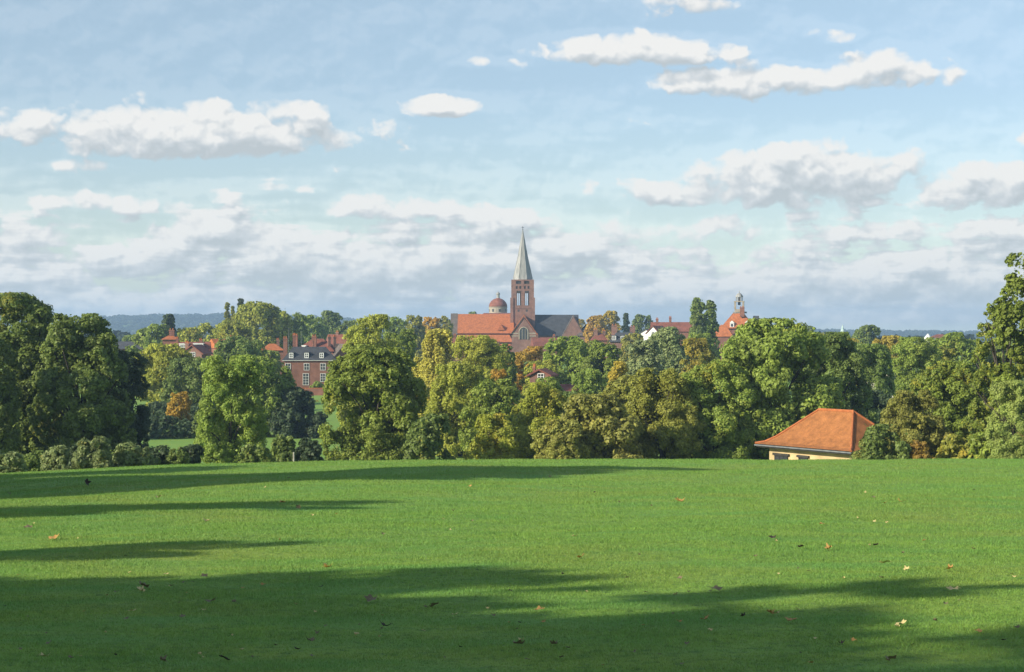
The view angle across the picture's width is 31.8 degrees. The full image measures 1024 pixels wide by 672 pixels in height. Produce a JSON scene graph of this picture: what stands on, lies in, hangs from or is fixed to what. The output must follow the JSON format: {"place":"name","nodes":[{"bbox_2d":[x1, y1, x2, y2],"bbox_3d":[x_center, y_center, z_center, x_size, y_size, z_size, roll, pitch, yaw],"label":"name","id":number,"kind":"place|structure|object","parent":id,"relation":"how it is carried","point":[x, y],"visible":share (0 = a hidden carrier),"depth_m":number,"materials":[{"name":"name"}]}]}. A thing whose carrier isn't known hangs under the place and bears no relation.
{"place":"outdoors","nodes":[
{"label":"outdoors","id":0,"kind":"place"},
{"bbox_2d":[483,292,509,313],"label":"domed church","id":1,"kind":"structure","parent":0,"point":[497,305],"depth_m":896.34,"materials":[{"name":"red tile"}]},
{"bbox_2d":[0,320,1023,671],"bbox_3d":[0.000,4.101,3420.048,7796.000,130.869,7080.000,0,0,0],"label":"ground","id":2,"kind":"structure","parent":0,"point":[182,442],"depth_m":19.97,"materials":[{"name":"green plant"}]},
{"bbox_2d":[0,339,21,471],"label":"broadleaf tree","id":3,"kind":"object","parent":2,"relation":"on","point":[10,410],"visible":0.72,"depth_m":163.98,"materials":[{"name":"green plant"}]},
{"bbox_2d":[0,450,27,472],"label":"shrub","id":4,"kind":"object","parent":2,"relation":"on","point":[11,461],"visible":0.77,"depth_m":117.62,"materials":[{"name":"green plant"}]},
{"bbox_2d":[23,450,43,471],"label":"shrub","id":5,"kind":"object","parent":2,"relation":"on","point":[32,461],"visible":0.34,"depth_m":126.73,"materials":[{"name":"green plant"}]},
{"bbox_2d":[0,291,71,455],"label":"broadleaf tree","id":6,"kind":"object","parent":2,"relation":"on","point":[34,314],"visible":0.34,"depth_m":175.07,"materials":[{"name":"green plant"}]},
{"bbox_2d":[40,444,75,471],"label":"shrub","id":7,"kind":"object","parent":2,"relation":"on","point":[54,458],"visible":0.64,"depth_m":121.55,"materials":[{"name":"green plant"}]},
{"bbox_2d":[25,313,137,454],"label":"broadleaf tree","id":8,"kind":"object","parent":2,"relation":"on","point":[92,365],"visible":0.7,"depth_m":170.30,"materials":[{"name":"green plant"}]},
{"bbox_2d":[71,435,113,468],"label":"shrub","id":9,"kind":"object","parent":2,"relation":"on","point":[101,457],"visible":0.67,"depth_m":121.41,"materials":[{"name":"green plant"}]},
{"bbox_2d":[104,350,152,449],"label":"broadleaf tree","id":10,"kind":"object","parent":2,"relation":"on","point":[138,388],"visible":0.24,"depth_m":181.10,"materials":[{"name":"green plant"}]},
{"bbox_2d":[112,441,150,467],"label":"shrub","id":11,"kind":"object","parent":2,"relation":"on","point":[129,454],"visible":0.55,"depth_m":123.62,"materials":[{"name":"green plant"}]},
{"bbox_2d":[131,323,169,373],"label":"broadleaf tree","id":12,"kind":"object","parent":2,"relation":"on","point":[144,338],"visible":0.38,"depth_m":517.64,"materials":[{"name":"green plant"}]},
{"bbox_2d":[148,401,177,419],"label":"broadleaf tree","id":13,"kind":"object","parent":2,"relation":"on","point":[159,409],"visible":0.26,"depth_m":290.75,"materials":[{"name":"green plant"}]},
{"bbox_2d":[135,343,195,412],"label":"broadleaf tree","id":14,"kind":"object","parent":2,"relation":"on","point":[159,356],"visible":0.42,"depth_m":327.18,"materials":[{"name":"green plant"}]},
{"bbox_2d":[150,445,182,465],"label":"hedge bush","id":15,"kind":"object","parent":2,"relation":"on","point":[163,452],"visible":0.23,"depth_m":127.31,"materials":[{"name":"green plant"}]},
{"bbox_2d":[158,314,176,340],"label":"conifer tree","id":16,"kind":"object","parent":2,"relation":"on","point":[168,320],"visible":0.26,"depth_m":538.98,"materials":[{"name":"green plant"}]},
{"bbox_2d":[148,415,195,438],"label":"shrub","id":17,"kind":"object","parent":2,"relation":"on","point":[178,428],"visible":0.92,"depth_m":266.99,"materials":[{"name":"green plant"}]},
{"bbox_2d":[163,446,189,464],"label":"hedge bush","id":18,"kind":"object","parent":2,"relation":"on","point":[184,457],"visible":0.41,"depth_m":126.57,"materials":[{"name":"green plant"}]},
{"bbox_2d":[165,391,192,425],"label":"broadleaf tree","id":19,"kind":"object","parent":2,"relation":"on","point":[182,400],"visible":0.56,"depth_m":274.15,"materials":[{"name":"orange plant"}]},
{"bbox_2d":[159,357,216,413],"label":"broadleaf tree","id":20,"kind":"object","parent":2,"relation":"on","point":[185,366],"visible":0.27,"depth_m":307.55,"materials":[{"name":"green plant"}]},
{"bbox_2d":[175,327,202,341],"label":"broadleaf tree","id":21,"kind":"object","parent":2,"relation":"on","point":[190,334],"visible":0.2,"depth_m":536.77,"materials":[{"name":"green plant"}]},
{"bbox_2d":[181,444,205,464],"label":"hedge bush","id":22,"kind":"object","parent":2,"relation":"on","point":[196,451],"visible":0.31,"depth_m":129.55,"materials":[{"name":"green plant"}]},
{"bbox_2d":[183,341,212,388],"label":"house","id":23,"kind":"structure","parent":2,"relation":"on","point":[200,350],"depth_m":437.60,"materials":[{"name":"brick"}]},
{"bbox_2d":[195,322,217,341],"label":"broadleaf tree","id":24,"kind":"object","parent":2,"relation":"on","point":[204,328],"visible":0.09,"depth_m":557.18,"materials":[{"name":"green plant"}]},
{"bbox_2d":[193,355,270,463],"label":"broadleaf tree","id":25,"kind":"object","parent":2,"relation":"on","point":[229,380],"visible":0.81,"depth_m":166.80,"materials":[{"name":"green plant"}]},
{"bbox_2d":[214,320,253,346],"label":"broadleaf tree","id":26,"kind":"object","parent":2,"relation":"on","point":[226,328],"visible":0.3,"depth_m":497.75,"materials":[{"name":"green plant"}]},
{"bbox_2d":[213,336,266,401],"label":"broadleaf tree","id":27,"kind":"object","parent":2,"relation":"on","point":[239,345],"visible":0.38,"depth_m":378.80,"materials":[{"name":"green plant"}]},
{"bbox_2d":[238,444,275,462],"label":"hedge bush","id":28,"kind":"object","parent":2,"relation":"on","point":[246,455],"visible":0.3,"depth_m":139.73,"materials":[{"name":"green plant"}]},
{"bbox_2d":[233,301,293,348],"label":"broadleaf tree","id":29,"kind":"object","parent":2,"relation":"on","point":[252,315],"visible":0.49,"depth_m":555.99,"materials":[{"name":"green plant"}]},
{"bbox_2d":[230,354,296,436],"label":"broadleaf tree","id":30,"kind":"object","parent":2,"relation":"on","point":[284,381],"visible":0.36,"depth_m":269.08,"materials":[{"name":"green plant"}]},
{"bbox_2d":[260,350,283,384],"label":"broadleaf tree","id":31,"kind":"object","parent":2,"relation":"on","point":[275,355],"visible":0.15,"depth_m":428.63,"materials":[{"name":"green plant"}]},
{"bbox_2d":[261,434,301,461],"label":"hedge bush","id":32,"kind":"object","parent":2,"relation":"on","point":[282,448],"visible":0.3,"depth_m":144.42,"materials":[{"name":"green plant"}]},
{"bbox_2d":[260,311,308,365],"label":"broadleaf tree","id":33,"kind":"object","parent":2,"relation":"on","point":[302,325],"visible":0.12,"depth_m":589.03,"materials":[{"name":"green plant"}]},
{"bbox_2d":[268,401,309,438],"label":"shrub","id":34,"kind":"object","parent":2,"relation":"on","point":[281,421],"visible":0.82,"depth_m":266.30,"materials":[{"name":"green plant"}]},
{"bbox_2d":[268,386,315,433],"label":"broadleaf tree","id":35,"kind":"object","parent":2,"relation":"on","point":[304,400],"visible":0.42,"depth_m":270.52,"materials":[{"name":"green plant"}]},
{"bbox_2d":[282,333,335,387],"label":"house","id":36,"kind":"structure","parent":2,"relation":"on","point":[308,367],"depth_m":445.83,"materials":[{"name":"red brick"}]},
{"bbox_2d":[292,437,325,461],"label":"hedge bush","id":37,"kind":"object","parent":2,"relation":"on","point":[308,449],"visible":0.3,"depth_m":144.32,"materials":[{"name":"green plant"}]},
{"bbox_2d":[297,314,329,342],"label":"broadleaf tree","id":38,"kind":"object","parent":2,"relation":"on","point":[314,325],"visible":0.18,"depth_m":676.89,"materials":[{"name":"green plant"}]},
{"bbox_2d":[302,411,327,438],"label":"shrub","id":39,"kind":"object","parent":2,"relation":"on","point":[316,420],"visible":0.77,"depth_m":266.98,"materials":[{"name":"green plant"}]},
{"bbox_2d":[295,333,334,354],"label":"house","id":40,"kind":"structure","parent":2,"relation":"on","point":[314,341],"depth_m":472.26,"materials":[{"name":"red brick"}]},
{"bbox_2d":[316,310,342,338],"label":"broadleaf tree","id":41,"kind":"object","parent":2,"relation":"on","point":[331,319],"visible":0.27,"depth_m":697.47,"materials":[{"name":"green plant"}]},
{"bbox_2d":[327,335,346,364],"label":"house","id":42,"kind":"structure","parent":2,"relation":"on","point":[338,350],"depth_m":471.46,"materials":[{"name":"red brick"}]},
{"bbox_2d":[336,314,400,427],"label":"broadleaf tree","id":43,"kind":"object","parent":2,"relation":"on","point":[374,324],"visible":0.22,"depth_m":288.21,"materials":[{"name":"green plant"}]},
{"bbox_2d":[317,344,428,460],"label":"broadleaf tree","id":44,"kind":"object","parent":2,"relation":"on","point":[388,414],"visible":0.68,"depth_m":165.80,"materials":[{"name":"green plant"}]},
{"bbox_2d":[383,316,406,349],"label":"broadleaf tree","id":45,"kind":"object","parent":2,"relation":"on","point":[394,327],"visible":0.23,"depth_m":618.38,"materials":[{"name":"green plant"}]},
{"bbox_2d":[384,329,417,385],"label":"broadleaf tree","id":46,"kind":"object","parent":2,"relation":"on","point":[409,344],"visible":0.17,"depth_m":328.96,"materials":[{"name":"green plant"}]},
{"bbox_2d":[405,315,426,359],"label":"broadleaf tree","id":47,"kind":"object","parent":2,"relation":"on","point":[419,330],"visible":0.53,"depth_m":638.92,"materials":[{"name":"green plant"}]},
{"bbox_2d":[402,412,456,459],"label":"shrub","id":48,"kind":"object","parent":2,"relation":"on","point":[424,441],"visible":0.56,"depth_m":158.68,"materials":[{"name":"green plant"}]},
{"bbox_2d":[422,316,442,333],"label":"broadleaf tree","id":49,"kind":"object","parent":2,"relation":"on","point":[428,322],"visible":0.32,"depth_m":659.25,"materials":[{"name":"orange plant"}]},
{"bbox_2d":[411,328,454,418],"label":"birch tree","id":50,"kind":"object","parent":2,"relation":"on","point":[436,343],"visible":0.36,"depth_m":308.70,"materials":[{"name":"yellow plant"}]},
{"bbox_2d":[423,360,487,457],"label":"broadleaf tree","id":51,"kind":"object","parent":2,"relation":"on","point":[448,398],"visible":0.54,"depth_m":223.25,"materials":[{"name":"green plant"}]},
{"bbox_2d":[450,335,509,392],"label":"broadleaf tree","id":52,"kind":"object","parent":2,"relation":"on","point":[481,352],"visible":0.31,"depth_m":282.26,"materials":[{"name":"green plant"}]},
{"bbox_2d":[458,378,520,459],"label":"broadleaf tree","id":53,"kind":"object","parent":2,"relation":"on","point":[490,397],"visible":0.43,"depth_m":206.89,"materials":[{"name":"green plant"}]},
{"bbox_2d":[461,413,521,459],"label":"broadleaf tree","id":54,"kind":"object","parent":2,"relation":"on","point":[493,433],"visible":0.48,"depth_m":163.68,"materials":[{"name":"green plant"}]},
{"bbox_2d":[0,313,995,348],"bbox_3d":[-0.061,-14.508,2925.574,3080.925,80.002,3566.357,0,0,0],"label":"wood","id":55,"kind":"object","parent":2,"relation":"on","point":[134,322],"visible":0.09,"depth_m":4141.18,"materials":[{"name":"green plant"}]},
{"bbox_2d":[494,343,517,404],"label":"broadleaf tree","id":56,"kind":"object","parent":2,"relation":"on","point":[511,369],"visible":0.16,"depth_m":328.58,"materials":[{"name":"green plant"}]},
{"bbox_2d":[451,227,585,352],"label":"church","id":57,"kind":"structure","parent":2,"relation":"on","point":[519,327],"depth_m":794.64,"materials":[{"name":"red brick"},{"name":"orange tile"},{"name":"grey slate"}]},
{"bbox_2d":[505,346,543,404],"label":"broadleaf tree","id":58,"kind":"object","parent":2,"relation":"on","point":[533,353],"visible":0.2,"depth_m":358.38,"materials":[{"name":"orange plant"}]},
{"bbox_2d":[505,382,567,459],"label":"broadleaf tree","id":59,"kind":"object","parent":2,"relation":"on","point":[528,420],"visible":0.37,"depth_m":174.09,"materials":[{"name":"green plant"}]},
{"bbox_2d":[516,359,559,405],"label":"broadleaf tree","id":60,"kind":"object","parent":2,"relation":"on","point":[551,365],"visible":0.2,"depth_m":328.76,"materials":[{"name":"green plant"}]},
{"bbox_2d":[526,363,558,382],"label":"house","id":61,"kind":"structure","parent":2,"relation":"on","point":[539,373],"depth_m":297.82,"materials":[{"name":"brick"}]},
{"bbox_2d":[530,333,558,364],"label":"house","id":62,"kind":"structure","parent":2,"relation":"on","point":[539,341],"depth_m":638.18,"materials":[{"name":"red brick"}]},
{"bbox_2d":[528,377,566,415],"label":"broadleaf tree","id":63,"kind":"object","parent":2,"relation":"on","point":[552,382],"visible":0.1,"depth_m":253.52,"materials":[{"name":"green plant"}]},
{"bbox_2d":[530,418,589,459],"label":"broadleaf tree","id":64,"kind":"object","parent":2,"relation":"on","point":[562,436],"visible":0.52,"depth_m":158.65,"materials":[{"name":"green plant"}]},
{"bbox_2d":[542,335,599,392],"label":"broadleaf tree","id":65,"kind":"object","parent":2,"relation":"on","point":[573,350],"visible":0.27,"depth_m":338.51,"materials":[{"name":"green plant"}]},
{"bbox_2d":[571,368,606,394],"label":"broadleaf tree","id":66,"kind":"object","parent":2,"relation":"on","point":[593,381],"visible":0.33,"depth_m":260.72,"materials":[{"name":"green plant"}]},
{"bbox_2d":[582,315,606,346],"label":"broadleaf tree","id":67,"kind":"object","parent":2,"relation":"on","point":[597,321],"visible":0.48,"depth_m":757.78,"materials":[{"name":"orange plant"}]},
{"bbox_2d":[543,393,647,458],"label":"broadleaf tree","id":68,"kind":"object","parent":2,"relation":"on","point":[607,424],"visible":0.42,"depth_m":160.81,"materials":[{"name":"green plant"}]},
{"bbox_2d":[581,342,621,392],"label":"broadleaf tree","id":69,"kind":"object","parent":2,"relation":"on","point":[598,354],"visible":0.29,"depth_m":327.70,"materials":[{"name":"green plant"}]},
{"bbox_2d":[598,310,621,356],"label":"broadleaf tree","id":70,"kind":"object","parent":2,"relation":"on","point":[609,317],"visible":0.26,"depth_m":778.19,"materials":[{"name":"yellow plant"}]},
{"bbox_2d":[606,361,628,399],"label":"broadleaf tree","id":71,"kind":"object","parent":2,"relation":"on","point":[619,369],"visible":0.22,"depth_m":239.20,"materials":[{"name":"yellow plant"}]},
{"bbox_2d":[609,324,634,360],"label":"house","id":72,"kind":"structure","parent":2,"relation":"on","point":[616,336],"depth_m":607.77,"materials":[{"name":"brick"}]},
{"bbox_2d":[601,375,656,450],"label":"broadleaf tree","id":73,"kind":"object","parent":2,"relation":"on","point":[618,389],"visible":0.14,"depth_m":214.39,"materials":[{"name":"green plant"}]},
{"bbox_2d":[619,332,643,362],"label":"broadleaf tree","id":74,"kind":"object","parent":2,"relation":"on","point":[626,339],"visible":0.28,"depth_m":517.98,"materials":[{"name":"green plant"}]},
{"bbox_2d":[632,314,652,332],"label":"broadleaf tree","id":75,"kind":"object","parent":2,"relation":"on","point":[637,321],"visible":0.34,"depth_m":758.18,"materials":[{"name":"green plant"}]},
{"bbox_2d":[624,339,664,392],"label":"broadleaf tree","id":76,"kind":"object","parent":2,"relation":"on","point":[649,353],"visible":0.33,"depth_m":308.12,"materials":[{"name":"green plant"}]},
{"bbox_2d":[615,367,706,459],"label":"broadleaf tree","id":77,"kind":"object","parent":2,"relation":"on","point":[656,409],"visible":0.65,"depth_m":168.29,"materials":[{"name":"green plant"}]},
{"bbox_2d":[644,326,694,374],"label":"willow tree","id":78,"kind":"object","parent":2,"relation":"on","point":[668,338],"visible":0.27,"depth_m":328.22,"materials":[{"name":"green plant"}]},
{"bbox_2d":[650,316,692,345],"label":"house","id":79,"kind":"structure","parent":2,"relation":"on","point":[683,328],"depth_m":658.59,"materials":[{"name":"red brick"}]},
{"bbox_2d":[688,297,708,333],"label":"poplar tree","id":80,"kind":"object","parent":2,"relation":"on","point":[699,320],"visible":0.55,"depth_m":469.01,"materials":[{"name":"green plant"}]},
{"bbox_2d":[679,337,718,407],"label":"broadleaf tree","id":81,"kind":"object","parent":2,"relation":"on","point":[698,351],"visible":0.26,"depth_m":298.22,"materials":[{"name":"green plant"}]},
{"bbox_2d":[684,332,720,391],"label":"broadleaf tree","id":82,"kind":"object","parent":2,"relation":"on","point":[712,348],"visible":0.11,"depth_m":419.02,"materials":[{"name":"green plant"}]},
{"bbox_2d":[704,300,719,358],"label":"poplar tree","id":83,"kind":"object","parent":2,"relation":"on","point":[713,325],"visible":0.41,"depth_m":479.04,"materials":[{"name":"green plant"}]},
{"bbox_2d":[672,358,757,459],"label":"broadleaf tree","id":84,"kind":"object","parent":2,"relation":"on","point":[721,418],"visible":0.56,"depth_m":170.18,"materials":[{"name":"green plant"}]},
{"bbox_2d":[701,317,845,459],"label":"broadleaf tree","id":85,"kind":"object","parent":2,"relation":"on","point":[768,356],"visible":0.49,"depth_m":173.46,"materials":[{"name":"green plant"}]},
{"bbox_2d":[754,408,873,459],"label":"pavilion","id":86,"kind":"structure","parent":2,"relation":"on","point":[824,433],"depth_m":156.03,"materials":[{"name":"plaster"},{"name":"orange tile"},{"name":"dark timber"}]},
{"bbox_2d":[789,331,877,422],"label":"broadleaf tree","id":87,"kind":"object","parent":2,"relation":"on","point":[845,360],"visible":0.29,"depth_m":194.28,"materials":[{"name":"green plant"}]},
{"bbox_2d":[852,324,881,346],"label":"broadleaf tree","id":88,"kind":"object","parent":2,"relation":"on","point":[868,336],"visible":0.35,"depth_m":557.10,"materials":[{"name":"green plant"}]},
{"bbox_2d":[845,389,895,423],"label":"broadleaf tree","id":89,"kind":"object","parent":2,"relation":"on","point":[880,398],"visible":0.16,"depth_m":211.43,"materials":[{"name":"green plant"}]},
{"bbox_2d":[846,343,896,407],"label":"broadleaf tree","id":90,"kind":"object","parent":2,"relation":"on","point":[879,358],"visible":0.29,"depth_m":238.24,"materials":[{"name":"green plant"}]},
{"bbox_2d":[849,424,911,459],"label":"shrub","id":91,"kind":"object","parent":2,"relation":"on","point":[873,443],"visible":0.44,"depth_m":140.26,"materials":[{"name":"green plant"}]},
{"bbox_2d":[872,335,906,372],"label":"broadleaf tree","id":92,"kind":"object","parent":2,"relation":"on","point":[889,341],"visible":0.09,"depth_m":378.38,"materials":[{"name":"yellow plant"}]},
{"bbox_2d":[888,336,942,414],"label":"broadleaf tree","id":93,"kind":"object","parent":2,"relation":"on","point":[923,353],"visible":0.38,"depth_m":258.46,"materials":[{"name":"green plant"}]},
{"bbox_2d":[880,390,951,456],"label":"broadleaf tree","id":94,"kind":"object","parent":2,"relation":"on","point":[902,413],"visible":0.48,"depth_m":146.06,"materials":[{"name":"green plant"}]},
{"bbox_2d":[907,439,934,459],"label":"shrub","id":95,"kind":"object","parent":2,"relation":"on","point":[920,449],"visible":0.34,"depth_m":139.68,"materials":[{"name":"brown plant"}]},
{"bbox_2d":[909,360,990,444],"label":"broadleaf tree","id":96,"kind":"object","parent":2,"relation":"on","point":[954,396],"visible":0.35,"depth_m":155.87,"materials":[{"name":"green plant"}]},
{"bbox_2d":[935,433,972,458],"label":"shrub","id":97,"kind":"object","parent":2,"relation":"on","point":[959,448],"visible":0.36,"depth_m":141.25,"materials":[{"name":"green plant"}]},
{"bbox_2d":[933,332,987,405],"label":"broadleaf tree","id":98,"kind":"object","parent":2,"relation":"on","point":[964,347],"visible":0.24,"depth_m":328.32,"materials":[{"name":"green plant"}]},
{"bbox_2d":[966,431,991,458],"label":"shrub","id":99,"kind":"object","parent":2,"relation":"on","point":[979,448],"visible":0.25,"depth_m":139.45,"materials":[{"name":"green plant"}]},
{"bbox_2d":[973,338,1016,392],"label":"broadleaf tree","id":100,"kind":"object","parent":2,"relation":"on","point":[999,352],"visible":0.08,"depth_m":337.04,"materials":[{"name":"green plant"}]},
{"bbox_2d":[968,301,1023,445],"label":"broadleaf tree","id":101,"kind":"object","parent":2,"relation":"on","point":[978,412],"visible":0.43,"depth_m":141.45,"materials":[{"name":"green plant"}]},
{"bbox_2d":[984,252,1023,444],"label":"broadleaf tree","id":102,"kind":"object","parent":2,"relation":"on","point":[1014,282],"visible":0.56,"depth_m":140.21,"materials":[{"name":"green plant"}]},
{"bbox_2d":[985,379,1023,458],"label":"broadleaf tree","id":103,"kind":"object","parent":2,"relation":"on","point":[1001,445],"visible":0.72,"depth_m":134.90,"materials":[{"name":"green plant"}]},
{"bbox_2d":[0,0,1023,331],"label":"sky","id":104,"kind":"structure","parent":0,"point":[827,164],"materials":[{"name":"blue"}]},
{"bbox_2d":[714,291,758,358],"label":"institute building","id":105,"kind":"structure","parent":0,"point":[727,328],"depth_m":696.12,"materials":[{"name":"red brick"}]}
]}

